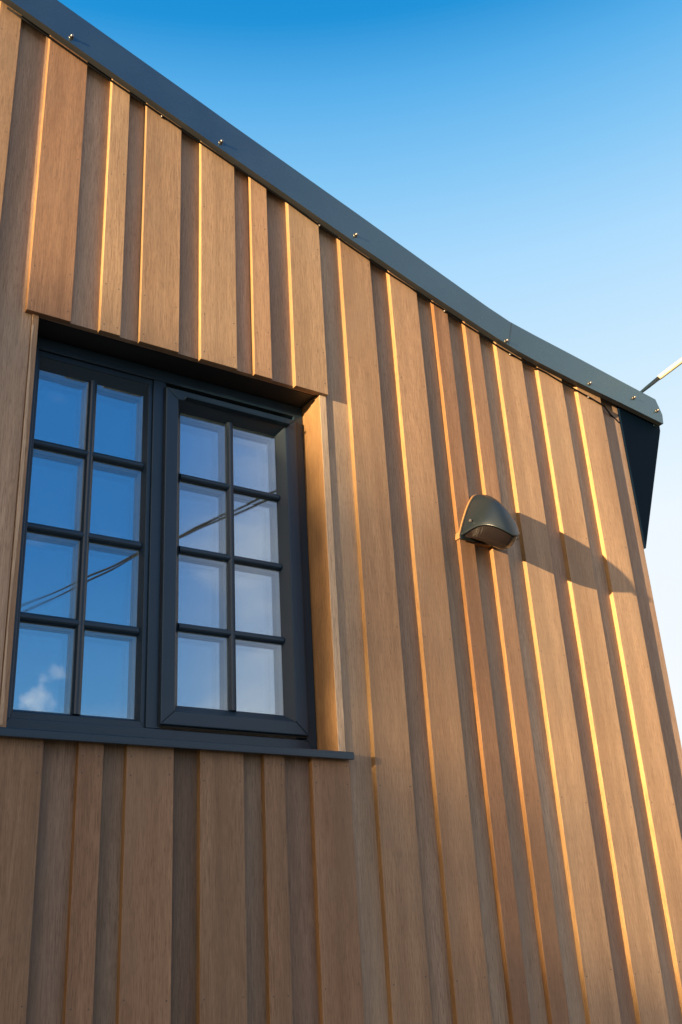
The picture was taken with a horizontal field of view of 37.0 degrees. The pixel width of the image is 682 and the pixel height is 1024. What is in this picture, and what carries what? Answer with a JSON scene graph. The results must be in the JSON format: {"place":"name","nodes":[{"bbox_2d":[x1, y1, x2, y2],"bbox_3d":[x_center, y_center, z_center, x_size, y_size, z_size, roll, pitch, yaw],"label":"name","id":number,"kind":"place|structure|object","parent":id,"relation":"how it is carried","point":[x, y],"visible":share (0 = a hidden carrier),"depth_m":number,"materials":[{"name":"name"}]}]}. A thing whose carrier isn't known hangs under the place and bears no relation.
{"place":"outdoors","nodes":[
{"label":"outdoors","id":0,"kind":"place"},
{"bbox_2d":[58,0,681,745],"label":"sky","id":1,"kind":"structure","parent":0,"point":[528,153],"materials":[{"name":"blue"}]},
{"label":"ground","id":2,"kind":"structure","parent":0,"visible":0},
{"bbox_2d":[0,0,681,1023],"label":"house","id":3,"kind":"structure","parent":2,"relation":"on","point":[312,710],"depth_m":3.85,"materials":[{"name":"brown wood"}]},
{"bbox_2d":[0,337,353,759],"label":"window","id":4,"kind":"structure","parent":3,"relation":"in","point":[163,573],"depth_m":3.69,"materials":[{"name":"glass"}]},
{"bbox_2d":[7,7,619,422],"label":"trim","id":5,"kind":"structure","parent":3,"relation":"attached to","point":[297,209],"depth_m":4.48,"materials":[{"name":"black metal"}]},
{"bbox_2d":[455,494,519,548],"bbox_3d":[0.640,0.031,4.309,0.245,0.305,0.233,12,-29,-31],"label":"wall lamp","id":6,"kind":"object","parent":3,"relation":"attached to","point":[487,521],"visible":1,"depth_m":4.23,"materials":[{"name":"metal"}]},
{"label":"paving","id":7,"kind":"structure","parent":0,"visible":0},
{"bbox_3d":[4.697,-0.604,3.678,0.800,7.400,0.300,12,-29,-31],"label":"utility pole","id":8,"kind":"object","parent":7,"relation":"on","visible":0},
{"bbox_2d":[640,358,681,392],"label":"service cable","id":9,"kind":"object","parent":8,"relation":"attached to","point":[671,368],"visible":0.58,"depth_m":6.10,"materials":[{"name":"plastic"}]}
]}

